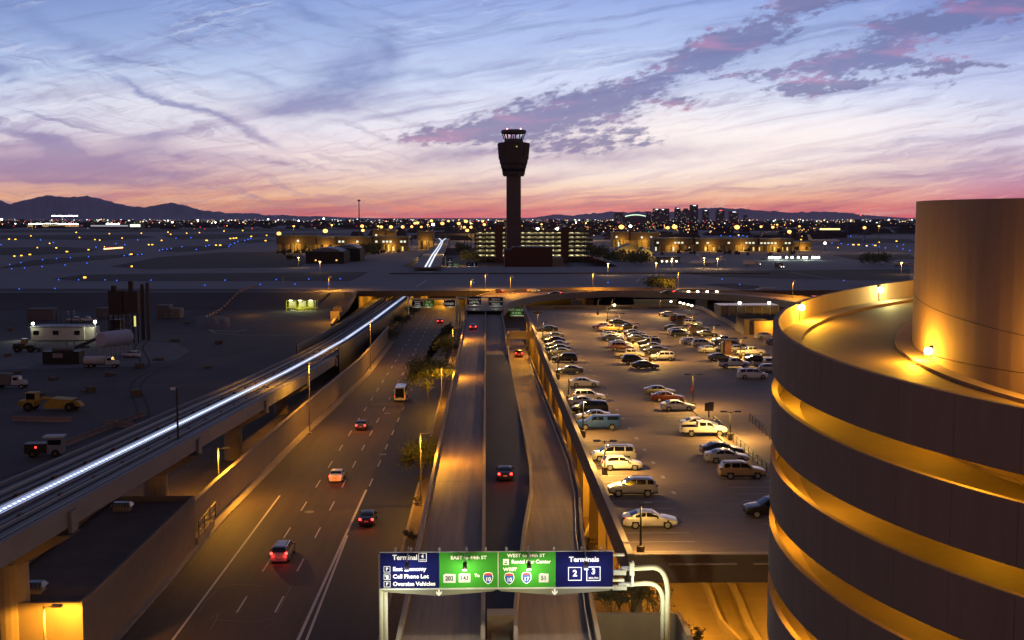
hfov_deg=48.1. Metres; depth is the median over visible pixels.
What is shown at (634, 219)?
stadium
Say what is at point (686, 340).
parked car
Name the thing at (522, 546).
parapet
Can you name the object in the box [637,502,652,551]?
street lamp
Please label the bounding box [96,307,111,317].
storage container
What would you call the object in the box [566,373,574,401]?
street lamp
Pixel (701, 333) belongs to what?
parked car
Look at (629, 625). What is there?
planter wall
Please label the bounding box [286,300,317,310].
yellow platform
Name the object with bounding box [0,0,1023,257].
sky
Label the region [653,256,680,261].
dark shed
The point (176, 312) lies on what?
storage container
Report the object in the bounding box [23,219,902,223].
city lights
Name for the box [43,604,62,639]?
street lamp
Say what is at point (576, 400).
parked car
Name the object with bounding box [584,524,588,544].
curved kerb
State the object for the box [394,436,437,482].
tree
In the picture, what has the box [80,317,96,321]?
parked truck
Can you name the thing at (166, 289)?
infield
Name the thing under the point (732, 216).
skyscraper
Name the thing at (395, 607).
median gravel
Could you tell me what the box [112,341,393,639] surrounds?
pavement
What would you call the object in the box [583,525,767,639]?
service road
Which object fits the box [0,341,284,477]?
tyre tracks
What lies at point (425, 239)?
concourse
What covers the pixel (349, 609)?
highway exit lane
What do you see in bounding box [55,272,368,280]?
infield
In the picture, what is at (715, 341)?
parked truck
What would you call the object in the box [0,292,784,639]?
ground
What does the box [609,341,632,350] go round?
parked car
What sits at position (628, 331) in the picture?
parked car
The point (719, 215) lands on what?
skyscraper
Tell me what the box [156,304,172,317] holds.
storage container
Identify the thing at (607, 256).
tree
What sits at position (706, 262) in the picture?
airplane
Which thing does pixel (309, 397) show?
street lamp
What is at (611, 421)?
van
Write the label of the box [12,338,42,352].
wheel loader
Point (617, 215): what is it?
skyscraper
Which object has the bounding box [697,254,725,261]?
airplane
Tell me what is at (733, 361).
parked truck
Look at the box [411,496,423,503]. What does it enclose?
shrub
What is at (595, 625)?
parapet
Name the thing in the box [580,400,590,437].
street lamp
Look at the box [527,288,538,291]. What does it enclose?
moving car
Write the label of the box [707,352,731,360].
parked car
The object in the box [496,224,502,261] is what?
stair tower
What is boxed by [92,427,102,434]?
concrete barrier
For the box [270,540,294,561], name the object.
moving car
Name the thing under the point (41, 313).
storage container
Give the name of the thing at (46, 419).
concrete barrier
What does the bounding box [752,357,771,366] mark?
parked truck
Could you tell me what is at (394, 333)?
shrub
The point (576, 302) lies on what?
bridge pier
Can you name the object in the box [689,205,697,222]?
skyscraper
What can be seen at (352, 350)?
screen wall
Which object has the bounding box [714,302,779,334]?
lift building
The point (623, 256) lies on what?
tree
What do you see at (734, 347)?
parked car
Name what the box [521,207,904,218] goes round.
mountains
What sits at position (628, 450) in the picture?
parked van
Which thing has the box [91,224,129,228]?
hall
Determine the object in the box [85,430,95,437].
concrete barrier
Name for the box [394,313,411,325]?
shrub
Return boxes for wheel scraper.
[18,391,83,411]
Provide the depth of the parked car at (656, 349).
228.50 m
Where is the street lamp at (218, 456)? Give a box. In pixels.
[217,447,228,475]
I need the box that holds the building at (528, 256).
[503,246,562,266]
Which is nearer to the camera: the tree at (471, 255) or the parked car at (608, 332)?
the parked car at (608, 332)
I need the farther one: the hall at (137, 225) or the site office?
the hall at (137, 225)
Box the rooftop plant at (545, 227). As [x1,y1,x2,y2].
[525,226,583,229]
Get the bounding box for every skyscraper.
[614,212,622,223]
[646,211,650,222]
[653,209,658,221]
[659,209,665,223]
[666,209,668,223]
[674,207,680,221]
[680,213,683,222]
[682,208,688,221]
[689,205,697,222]
[702,210,708,222]
[715,209,724,222]
[728,211,737,222]
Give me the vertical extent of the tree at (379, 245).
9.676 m
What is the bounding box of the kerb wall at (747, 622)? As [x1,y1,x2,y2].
[727,582,761,639]
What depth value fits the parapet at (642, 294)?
434.18 m
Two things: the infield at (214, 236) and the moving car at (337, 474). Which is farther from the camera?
the infield at (214, 236)
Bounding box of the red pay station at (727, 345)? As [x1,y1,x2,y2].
[716,339,734,353]
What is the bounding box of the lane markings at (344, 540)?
[172,315,443,639]
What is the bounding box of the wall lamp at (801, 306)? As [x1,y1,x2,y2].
[797,302,804,320]
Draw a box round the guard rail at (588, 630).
[528,359,590,639]
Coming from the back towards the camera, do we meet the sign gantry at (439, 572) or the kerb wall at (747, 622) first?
the kerb wall at (747, 622)
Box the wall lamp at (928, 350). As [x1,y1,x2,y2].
[924,345,932,359]
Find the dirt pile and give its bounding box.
[195,316,229,328]
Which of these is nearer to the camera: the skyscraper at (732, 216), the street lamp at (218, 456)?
the street lamp at (218, 456)
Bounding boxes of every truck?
[0,372,27,388]
[66,317,81,321]
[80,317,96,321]
[83,356,119,367]
[286,255,297,259]
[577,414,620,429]
[598,324,622,331]
[614,348,644,358]
[669,315,691,321]
[679,420,727,436]
[710,335,738,344]
[717,357,750,368]
[735,346,765,355]
[744,260,759,265]
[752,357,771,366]
[760,287,774,288]
[774,263,783,268]
[894,262,912,266]
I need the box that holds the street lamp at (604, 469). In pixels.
[593,440,616,474]
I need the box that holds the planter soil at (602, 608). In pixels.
[593,586,659,611]
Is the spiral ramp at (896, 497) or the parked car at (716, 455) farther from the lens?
the parked car at (716, 455)
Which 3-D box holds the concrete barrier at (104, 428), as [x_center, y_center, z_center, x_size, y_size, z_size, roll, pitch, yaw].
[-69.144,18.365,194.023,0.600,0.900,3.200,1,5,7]
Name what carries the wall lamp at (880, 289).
attached to the spiral ramp at (896, 497)
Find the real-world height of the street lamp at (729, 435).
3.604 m
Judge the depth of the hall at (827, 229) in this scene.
1906.01 m
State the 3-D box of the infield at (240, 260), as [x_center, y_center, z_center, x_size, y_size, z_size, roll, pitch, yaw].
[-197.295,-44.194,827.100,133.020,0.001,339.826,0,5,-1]
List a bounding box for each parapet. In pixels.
[396,311,467,639]
[465,287,810,313]
[481,311,485,639]
[501,311,532,639]
[503,291,795,315]
[529,356,600,639]
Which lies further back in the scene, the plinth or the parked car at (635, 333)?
the parked car at (635, 333)
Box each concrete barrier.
[12,416,25,420]
[26,416,44,421]
[39,417,52,421]
[53,417,71,421]
[65,438,73,445]
[72,435,80,442]
[78,432,88,440]
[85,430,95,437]
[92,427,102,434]
[99,424,108,432]
[104,419,121,424]
[106,422,115,429]
[116,422,134,427]
[125,415,133,421]
[131,413,139,419]
[137,410,145,417]
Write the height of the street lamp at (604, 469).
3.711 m
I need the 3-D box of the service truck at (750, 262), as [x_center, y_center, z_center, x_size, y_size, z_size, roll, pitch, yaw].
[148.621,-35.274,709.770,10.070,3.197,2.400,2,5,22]
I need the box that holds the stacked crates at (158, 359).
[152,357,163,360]
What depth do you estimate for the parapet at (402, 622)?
121.95 m
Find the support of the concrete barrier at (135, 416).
on the ground
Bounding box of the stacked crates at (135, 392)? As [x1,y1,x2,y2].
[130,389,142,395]
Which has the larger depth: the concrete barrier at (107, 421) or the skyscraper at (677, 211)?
the skyscraper at (677, 211)
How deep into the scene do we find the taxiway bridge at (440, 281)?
532.92 m
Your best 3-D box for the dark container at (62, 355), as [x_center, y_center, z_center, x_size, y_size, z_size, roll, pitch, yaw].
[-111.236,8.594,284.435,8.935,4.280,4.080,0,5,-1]
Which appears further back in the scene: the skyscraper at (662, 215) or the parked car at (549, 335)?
the skyscraper at (662, 215)
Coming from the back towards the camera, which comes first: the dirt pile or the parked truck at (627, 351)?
the dirt pile
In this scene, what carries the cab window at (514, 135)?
in the control tower at (513, 151)
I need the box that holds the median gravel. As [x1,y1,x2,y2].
[388,321,463,639]
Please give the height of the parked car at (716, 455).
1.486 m
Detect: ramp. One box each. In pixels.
[403,311,484,639]
[505,328,594,639]
[767,198,1023,639]
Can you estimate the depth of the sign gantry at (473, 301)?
372.81 m
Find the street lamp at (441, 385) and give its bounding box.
[440,366,449,406]
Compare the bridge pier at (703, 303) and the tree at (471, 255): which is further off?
the tree at (471, 255)
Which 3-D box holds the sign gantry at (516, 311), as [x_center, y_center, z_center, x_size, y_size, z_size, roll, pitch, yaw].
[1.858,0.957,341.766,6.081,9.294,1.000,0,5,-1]
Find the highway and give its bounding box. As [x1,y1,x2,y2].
[120,296,459,639]
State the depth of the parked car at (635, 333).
256.68 m
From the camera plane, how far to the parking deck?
140.56 m
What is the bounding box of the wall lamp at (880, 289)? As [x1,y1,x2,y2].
[877,285,883,300]
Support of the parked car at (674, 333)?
on the parking deck
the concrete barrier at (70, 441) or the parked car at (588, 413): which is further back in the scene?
the concrete barrier at (70, 441)
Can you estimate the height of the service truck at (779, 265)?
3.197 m
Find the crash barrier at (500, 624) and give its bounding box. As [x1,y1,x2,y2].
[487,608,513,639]
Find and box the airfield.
[0,218,915,307]
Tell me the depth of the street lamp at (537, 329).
272.01 m
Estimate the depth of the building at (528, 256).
739.83 m
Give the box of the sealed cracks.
[198,584,290,628]
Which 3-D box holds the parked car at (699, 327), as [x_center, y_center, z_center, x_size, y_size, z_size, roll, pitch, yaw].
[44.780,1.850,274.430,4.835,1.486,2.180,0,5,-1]
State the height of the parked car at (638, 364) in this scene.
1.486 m
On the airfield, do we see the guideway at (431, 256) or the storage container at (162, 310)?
the guideway at (431, 256)
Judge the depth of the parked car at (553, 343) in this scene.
238.79 m
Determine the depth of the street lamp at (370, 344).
271.89 m
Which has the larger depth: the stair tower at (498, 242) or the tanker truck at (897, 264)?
the stair tower at (498, 242)
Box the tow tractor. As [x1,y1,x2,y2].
[24,434,66,457]
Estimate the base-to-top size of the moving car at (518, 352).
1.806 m
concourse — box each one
[276,235,410,251]
[372,229,434,248]
[610,231,659,246]
[649,237,793,250]
[792,241,812,249]
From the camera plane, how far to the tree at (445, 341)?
273.34 m
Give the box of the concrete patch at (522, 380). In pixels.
[513,377,531,384]
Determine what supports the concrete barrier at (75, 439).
on the ground
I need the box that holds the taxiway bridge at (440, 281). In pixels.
[358,267,845,307]
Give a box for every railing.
[198,502,215,532]
[713,415,769,473]
[749,413,770,438]
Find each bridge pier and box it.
[571,300,581,304]
[695,300,706,307]
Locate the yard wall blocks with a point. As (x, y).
(337, 309)
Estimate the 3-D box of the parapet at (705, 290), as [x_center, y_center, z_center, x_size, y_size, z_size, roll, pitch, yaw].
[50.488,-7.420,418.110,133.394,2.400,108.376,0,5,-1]
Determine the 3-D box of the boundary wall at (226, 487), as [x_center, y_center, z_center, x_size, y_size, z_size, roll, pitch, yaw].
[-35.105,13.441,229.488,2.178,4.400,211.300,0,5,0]
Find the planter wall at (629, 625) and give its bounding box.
[596,612,691,639]
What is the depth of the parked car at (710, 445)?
130.37 m
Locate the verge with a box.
[168,332,392,496]
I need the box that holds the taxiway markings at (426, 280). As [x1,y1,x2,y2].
[25,267,867,293]
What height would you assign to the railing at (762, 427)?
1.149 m
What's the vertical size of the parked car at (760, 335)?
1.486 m
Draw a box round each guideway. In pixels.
[0,296,410,639]
[413,238,449,267]
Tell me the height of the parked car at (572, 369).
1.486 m
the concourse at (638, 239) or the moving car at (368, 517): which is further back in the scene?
the concourse at (638, 239)
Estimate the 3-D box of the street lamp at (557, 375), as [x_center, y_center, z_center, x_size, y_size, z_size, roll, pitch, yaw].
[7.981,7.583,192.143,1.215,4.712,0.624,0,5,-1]
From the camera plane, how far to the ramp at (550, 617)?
118.45 m
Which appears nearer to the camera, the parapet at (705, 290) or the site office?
the site office
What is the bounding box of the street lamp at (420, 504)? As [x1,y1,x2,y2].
[419,432,433,505]
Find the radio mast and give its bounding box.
[358,200,359,235]
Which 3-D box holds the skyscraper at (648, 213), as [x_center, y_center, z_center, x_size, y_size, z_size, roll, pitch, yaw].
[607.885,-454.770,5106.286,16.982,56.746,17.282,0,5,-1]
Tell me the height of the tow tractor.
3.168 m
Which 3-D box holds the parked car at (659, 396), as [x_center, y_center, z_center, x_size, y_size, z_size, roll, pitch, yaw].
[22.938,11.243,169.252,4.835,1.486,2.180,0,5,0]
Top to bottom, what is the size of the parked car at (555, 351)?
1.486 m
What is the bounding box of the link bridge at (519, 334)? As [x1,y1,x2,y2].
[507,331,532,344]
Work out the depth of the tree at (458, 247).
1075.56 m
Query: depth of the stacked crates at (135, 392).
232.18 m
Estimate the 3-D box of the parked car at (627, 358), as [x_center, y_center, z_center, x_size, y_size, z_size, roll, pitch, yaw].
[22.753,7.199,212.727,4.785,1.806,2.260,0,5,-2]
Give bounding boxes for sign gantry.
[378,545,669,639]
[407,296,458,321]
[445,256,476,266]
[456,297,502,327]
[508,308,523,315]
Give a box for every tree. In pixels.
[361,243,378,254]
[364,243,381,250]
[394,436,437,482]
[399,350,457,401]
[431,334,460,364]
[453,242,471,252]
[460,250,481,262]
[582,243,610,264]
[599,249,627,259]
[608,248,654,261]
[623,248,656,263]
[641,275,676,287]
[857,250,894,264]
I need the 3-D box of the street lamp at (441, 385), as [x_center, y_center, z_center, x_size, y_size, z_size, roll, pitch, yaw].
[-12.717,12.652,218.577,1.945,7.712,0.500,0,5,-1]
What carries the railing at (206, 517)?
on the plinth
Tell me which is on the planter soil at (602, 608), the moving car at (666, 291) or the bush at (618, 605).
the bush at (618, 605)
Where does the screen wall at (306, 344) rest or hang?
on the ground
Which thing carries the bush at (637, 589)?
on the planter soil at (602, 608)
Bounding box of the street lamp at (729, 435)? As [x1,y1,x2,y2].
[720,410,740,439]
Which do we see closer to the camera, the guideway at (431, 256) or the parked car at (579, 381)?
the parked car at (579, 381)
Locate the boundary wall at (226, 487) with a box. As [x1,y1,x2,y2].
[194,326,388,531]
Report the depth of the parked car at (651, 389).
174.43 m
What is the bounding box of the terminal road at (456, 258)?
[441,255,572,266]
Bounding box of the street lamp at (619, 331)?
[614,313,624,333]
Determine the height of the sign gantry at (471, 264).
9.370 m
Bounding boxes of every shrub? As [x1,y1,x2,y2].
[378,325,406,341]
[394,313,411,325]
[402,529,414,538]
[404,303,423,317]
[407,533,417,541]
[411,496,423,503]
[441,324,457,335]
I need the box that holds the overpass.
[466,289,803,312]
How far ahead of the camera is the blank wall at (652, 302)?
397.25 m
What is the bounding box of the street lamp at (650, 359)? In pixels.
[644,336,656,361]
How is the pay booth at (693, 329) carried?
on the parking deck
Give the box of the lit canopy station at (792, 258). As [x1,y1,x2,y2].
[761,256,822,259]
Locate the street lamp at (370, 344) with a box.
[370,319,375,368]
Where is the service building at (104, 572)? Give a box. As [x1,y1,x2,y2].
[18,496,195,639]
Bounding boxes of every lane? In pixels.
[300,296,464,639]
[485,355,529,635]
[486,312,507,354]
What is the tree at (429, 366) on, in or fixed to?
on the ground
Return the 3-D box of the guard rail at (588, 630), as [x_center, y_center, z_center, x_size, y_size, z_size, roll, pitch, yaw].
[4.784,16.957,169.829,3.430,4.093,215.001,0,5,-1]
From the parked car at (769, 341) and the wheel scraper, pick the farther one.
the parked car at (769, 341)
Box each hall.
[28,224,83,227]
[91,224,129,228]
[130,223,144,228]
[813,228,839,229]
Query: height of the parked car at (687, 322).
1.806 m
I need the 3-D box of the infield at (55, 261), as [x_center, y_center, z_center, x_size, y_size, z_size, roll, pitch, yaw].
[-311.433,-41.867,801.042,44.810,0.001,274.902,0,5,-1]
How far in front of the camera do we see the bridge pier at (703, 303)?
431.59 m
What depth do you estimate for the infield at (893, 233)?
2013.01 m
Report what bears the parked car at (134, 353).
on the pale gravel patch at (24, 359)
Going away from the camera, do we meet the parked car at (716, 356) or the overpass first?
the parked car at (716, 356)
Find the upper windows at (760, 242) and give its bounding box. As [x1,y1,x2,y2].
[760,242,790,243]
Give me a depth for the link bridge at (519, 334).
271.22 m
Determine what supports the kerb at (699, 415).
on the parking deck
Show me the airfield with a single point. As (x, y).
(377, 267)
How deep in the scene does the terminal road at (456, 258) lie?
902.18 m
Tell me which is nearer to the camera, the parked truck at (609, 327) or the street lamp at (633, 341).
the street lamp at (633, 341)
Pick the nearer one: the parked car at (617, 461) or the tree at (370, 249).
the parked car at (617, 461)
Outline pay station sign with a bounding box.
[704,402,713,417]
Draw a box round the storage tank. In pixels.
[96,329,133,355]
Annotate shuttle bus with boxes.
[394,383,408,400]
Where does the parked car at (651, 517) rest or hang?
on the parking deck
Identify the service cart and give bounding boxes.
[722,250,731,253]
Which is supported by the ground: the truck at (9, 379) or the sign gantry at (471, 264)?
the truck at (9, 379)
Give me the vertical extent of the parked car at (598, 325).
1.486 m
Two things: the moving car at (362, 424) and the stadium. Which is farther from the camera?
the stadium
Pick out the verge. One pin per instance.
(195, 477)
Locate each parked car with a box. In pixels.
[121,350,140,357]
[539,325,557,331]
[543,332,563,338]
[543,336,564,342]
[545,340,567,346]
[546,344,569,350]
[547,347,571,355]
[552,352,576,362]
[555,365,582,373]
[568,395,597,404]
[569,377,598,386]
[572,388,604,399]
[575,409,610,419]
[592,323,607,328]
[600,331,621,336]
[601,454,642,470]
[602,334,623,340]
[607,475,657,496]
[609,319,628,324]
[609,339,631,344]
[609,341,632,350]
[621,324,636,328]
[621,354,647,363]
[621,508,677,528]
[623,329,644,334]
[626,332,647,336]
[627,334,646,341]
[631,360,658,368]
[637,337,660,344]
[639,342,662,348]
[643,345,667,353]
[643,385,675,395]
[649,351,674,360]
[650,391,683,401]
[660,311,677,316]
[660,399,694,410]
[664,324,684,329]
[667,327,687,332]
[669,329,691,337]
[679,337,694,344]
[679,417,717,424]
[683,319,702,325]
[688,325,709,329]
[691,338,714,347]
[696,330,717,336]
[697,345,719,352]
[699,441,743,453]
[704,448,748,463]
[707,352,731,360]
[717,459,765,479]
[721,341,744,346]
[731,344,745,352]
[743,495,769,518]
[744,354,763,362]
[754,332,772,338]
[758,363,771,372]
[764,338,772,344]
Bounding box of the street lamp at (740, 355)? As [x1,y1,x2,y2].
[734,337,746,358]
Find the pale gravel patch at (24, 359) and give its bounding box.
[0,339,189,368]
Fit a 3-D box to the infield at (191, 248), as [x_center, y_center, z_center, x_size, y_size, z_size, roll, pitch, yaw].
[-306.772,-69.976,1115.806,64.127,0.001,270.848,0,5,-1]
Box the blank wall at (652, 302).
[633,299,677,304]
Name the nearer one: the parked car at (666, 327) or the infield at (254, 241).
the parked car at (666, 327)
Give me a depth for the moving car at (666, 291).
442.54 m
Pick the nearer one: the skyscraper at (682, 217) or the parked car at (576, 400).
the parked car at (576, 400)
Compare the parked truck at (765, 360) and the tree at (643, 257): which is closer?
the parked truck at (765, 360)
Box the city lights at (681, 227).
[461,224,823,232]
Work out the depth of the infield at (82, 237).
1709.53 m
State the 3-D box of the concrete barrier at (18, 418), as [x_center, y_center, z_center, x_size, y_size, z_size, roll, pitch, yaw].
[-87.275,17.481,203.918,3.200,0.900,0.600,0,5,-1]
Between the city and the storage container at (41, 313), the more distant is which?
the city
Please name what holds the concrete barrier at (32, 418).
on the ground
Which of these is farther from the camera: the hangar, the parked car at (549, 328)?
the hangar
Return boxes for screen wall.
[296,295,385,353]
[338,294,414,372]
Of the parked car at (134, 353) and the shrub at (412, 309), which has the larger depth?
the shrub at (412, 309)
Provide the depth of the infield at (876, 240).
1485.57 m
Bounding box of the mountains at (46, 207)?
[0,195,371,219]
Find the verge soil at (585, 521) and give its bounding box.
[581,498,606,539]
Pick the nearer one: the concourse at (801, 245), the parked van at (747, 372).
the parked van at (747, 372)
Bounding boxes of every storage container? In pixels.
[27,308,57,319]
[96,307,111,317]
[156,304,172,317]
[169,307,183,317]
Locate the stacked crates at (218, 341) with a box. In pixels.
[215,340,222,343]
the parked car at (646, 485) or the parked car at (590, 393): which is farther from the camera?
the parked car at (590, 393)
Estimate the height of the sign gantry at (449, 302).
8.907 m
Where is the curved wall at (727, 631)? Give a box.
[703,583,742,639]
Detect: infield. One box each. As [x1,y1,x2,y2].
[0,228,433,232]
[0,235,154,240]
[0,247,96,254]
[0,254,139,268]
[0,289,332,290]
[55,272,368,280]
[110,252,305,268]
[160,245,231,251]
[161,233,350,238]
[226,239,273,242]
[674,269,909,280]
[705,283,760,289]
[751,232,914,234]
[793,238,914,242]
[835,254,913,259]
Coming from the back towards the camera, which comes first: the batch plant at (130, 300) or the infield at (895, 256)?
the infield at (895, 256)
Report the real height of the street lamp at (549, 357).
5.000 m
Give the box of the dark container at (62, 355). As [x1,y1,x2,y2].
[42,346,84,363]
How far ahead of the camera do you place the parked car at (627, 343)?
239.83 m
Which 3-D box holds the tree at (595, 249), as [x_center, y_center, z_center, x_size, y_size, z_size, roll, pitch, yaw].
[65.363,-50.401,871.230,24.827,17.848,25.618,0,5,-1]
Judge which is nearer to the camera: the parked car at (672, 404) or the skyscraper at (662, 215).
the parked car at (672, 404)
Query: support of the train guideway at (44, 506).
on the ground
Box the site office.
[30,321,99,339]
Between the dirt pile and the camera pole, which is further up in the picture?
the dirt pile
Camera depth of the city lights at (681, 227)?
1990.40 m
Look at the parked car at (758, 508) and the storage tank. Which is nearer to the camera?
the parked car at (758, 508)
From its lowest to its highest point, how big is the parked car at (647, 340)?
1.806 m
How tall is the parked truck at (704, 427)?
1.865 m
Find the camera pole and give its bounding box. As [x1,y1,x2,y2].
[170,387,179,439]
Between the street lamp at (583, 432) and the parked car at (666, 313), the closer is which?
the street lamp at (583, 432)
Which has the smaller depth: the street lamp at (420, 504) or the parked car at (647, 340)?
the street lamp at (420, 504)
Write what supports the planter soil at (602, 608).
on the service road at (690, 602)
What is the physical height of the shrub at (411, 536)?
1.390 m
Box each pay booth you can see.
[676,315,681,325]
[690,324,696,334]
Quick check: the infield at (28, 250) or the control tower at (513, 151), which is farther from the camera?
the infield at (28, 250)
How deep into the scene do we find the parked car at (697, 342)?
238.74 m
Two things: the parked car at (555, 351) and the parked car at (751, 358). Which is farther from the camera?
the parked car at (555, 351)
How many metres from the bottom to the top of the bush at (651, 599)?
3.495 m
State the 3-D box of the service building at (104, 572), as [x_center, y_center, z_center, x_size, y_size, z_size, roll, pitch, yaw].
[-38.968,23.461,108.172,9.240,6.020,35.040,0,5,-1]
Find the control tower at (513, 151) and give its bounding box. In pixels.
[497,128,529,247]
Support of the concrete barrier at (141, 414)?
on the ground
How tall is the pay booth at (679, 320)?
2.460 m
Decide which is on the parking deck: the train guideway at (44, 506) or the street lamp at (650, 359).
the street lamp at (650, 359)
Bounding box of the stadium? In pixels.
[620,214,648,224]
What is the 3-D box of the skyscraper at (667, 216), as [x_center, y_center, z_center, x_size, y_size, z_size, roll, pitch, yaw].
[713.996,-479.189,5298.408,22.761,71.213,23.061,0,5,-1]
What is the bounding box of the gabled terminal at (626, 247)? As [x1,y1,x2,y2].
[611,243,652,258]
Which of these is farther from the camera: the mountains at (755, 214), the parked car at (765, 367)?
the mountains at (755, 214)
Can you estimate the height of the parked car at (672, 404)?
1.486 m
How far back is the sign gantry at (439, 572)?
80.92 m
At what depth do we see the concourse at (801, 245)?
1041.16 m
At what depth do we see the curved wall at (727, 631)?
100.78 m
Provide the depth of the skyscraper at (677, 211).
5292.86 m
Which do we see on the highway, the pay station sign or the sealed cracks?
the sealed cracks
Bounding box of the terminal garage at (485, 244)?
[474,230,592,261]
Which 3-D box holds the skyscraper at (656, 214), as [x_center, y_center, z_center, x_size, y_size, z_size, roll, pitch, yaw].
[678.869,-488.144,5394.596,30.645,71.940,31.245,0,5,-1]
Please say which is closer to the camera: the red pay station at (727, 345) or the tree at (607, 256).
the red pay station at (727, 345)
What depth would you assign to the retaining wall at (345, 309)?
423.95 m
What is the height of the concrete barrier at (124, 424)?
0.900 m
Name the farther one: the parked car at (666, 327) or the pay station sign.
the parked car at (666, 327)
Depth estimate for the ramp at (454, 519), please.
125.45 m
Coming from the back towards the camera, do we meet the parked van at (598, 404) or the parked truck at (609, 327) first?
the parked truck at (609, 327)
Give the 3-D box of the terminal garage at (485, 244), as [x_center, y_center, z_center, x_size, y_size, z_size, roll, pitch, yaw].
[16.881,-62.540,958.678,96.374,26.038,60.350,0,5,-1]
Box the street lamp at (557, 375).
[556,351,562,378]
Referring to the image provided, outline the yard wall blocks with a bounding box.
[330,292,351,319]
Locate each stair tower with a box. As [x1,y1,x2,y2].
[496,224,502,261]
[561,227,568,261]
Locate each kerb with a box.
[377,325,458,639]
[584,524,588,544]
[682,399,726,442]
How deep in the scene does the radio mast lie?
1291.26 m
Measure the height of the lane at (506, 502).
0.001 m
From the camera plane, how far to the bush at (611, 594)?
88.56 m
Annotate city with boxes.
[0,219,915,240]
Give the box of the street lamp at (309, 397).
[308,362,316,432]
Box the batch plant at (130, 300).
[74,281,150,349]
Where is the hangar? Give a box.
[306,244,364,263]
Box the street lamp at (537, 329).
[532,312,542,331]
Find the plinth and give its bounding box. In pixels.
[195,519,214,544]
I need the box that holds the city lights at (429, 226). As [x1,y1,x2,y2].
[0,219,911,228]
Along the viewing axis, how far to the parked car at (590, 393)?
168.36 m
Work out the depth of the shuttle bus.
224.34 m
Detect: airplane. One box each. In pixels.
[689,256,721,265]
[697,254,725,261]
[806,234,839,243]
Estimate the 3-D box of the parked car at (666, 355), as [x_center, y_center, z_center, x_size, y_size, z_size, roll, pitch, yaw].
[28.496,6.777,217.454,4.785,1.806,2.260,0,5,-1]
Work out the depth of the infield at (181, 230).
2637.21 m
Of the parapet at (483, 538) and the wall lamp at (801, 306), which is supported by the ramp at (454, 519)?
the parapet at (483, 538)
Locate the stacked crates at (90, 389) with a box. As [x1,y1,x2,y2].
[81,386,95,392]
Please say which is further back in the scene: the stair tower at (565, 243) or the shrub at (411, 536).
the stair tower at (565, 243)
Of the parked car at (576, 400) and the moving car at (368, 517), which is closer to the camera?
the moving car at (368, 517)
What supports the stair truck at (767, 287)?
on the taxiway bridge at (440, 281)
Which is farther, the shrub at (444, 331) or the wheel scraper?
the shrub at (444, 331)
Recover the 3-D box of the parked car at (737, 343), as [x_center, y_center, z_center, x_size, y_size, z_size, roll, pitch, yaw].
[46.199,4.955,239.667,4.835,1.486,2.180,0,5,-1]
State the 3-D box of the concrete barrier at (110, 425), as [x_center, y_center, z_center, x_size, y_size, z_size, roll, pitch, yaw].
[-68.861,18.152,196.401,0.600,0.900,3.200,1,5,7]
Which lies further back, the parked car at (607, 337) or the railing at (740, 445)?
the parked car at (607, 337)
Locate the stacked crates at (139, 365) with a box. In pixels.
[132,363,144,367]
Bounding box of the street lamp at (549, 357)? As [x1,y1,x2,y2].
[548,334,554,360]
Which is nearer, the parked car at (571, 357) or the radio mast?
the parked car at (571, 357)
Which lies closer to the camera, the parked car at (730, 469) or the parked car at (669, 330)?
the parked car at (730, 469)
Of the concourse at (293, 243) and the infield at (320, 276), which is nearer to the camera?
the infield at (320, 276)
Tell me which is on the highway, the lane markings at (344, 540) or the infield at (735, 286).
the lane markings at (344, 540)
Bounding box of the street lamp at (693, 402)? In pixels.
[684,373,701,404]
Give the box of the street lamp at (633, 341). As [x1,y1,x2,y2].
[627,323,638,343]
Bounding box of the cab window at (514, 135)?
[503,133,523,138]
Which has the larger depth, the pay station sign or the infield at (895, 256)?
the infield at (895, 256)
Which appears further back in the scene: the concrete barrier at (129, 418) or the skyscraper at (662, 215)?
the skyscraper at (662, 215)
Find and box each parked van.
[572,400,607,413]
[590,444,635,461]
[737,367,767,378]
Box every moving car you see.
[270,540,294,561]
[329,468,345,480]
[355,420,368,429]
[359,509,377,524]
[470,324,476,329]
[496,465,513,479]
[514,349,522,356]
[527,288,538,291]
[660,290,672,293]
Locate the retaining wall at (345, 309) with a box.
[330,290,358,325]
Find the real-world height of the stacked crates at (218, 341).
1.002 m
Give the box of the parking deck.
[523,305,773,611]
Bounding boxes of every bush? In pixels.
[592,582,631,611]
[600,566,630,609]
[613,574,651,611]
[636,583,674,611]
[686,622,705,639]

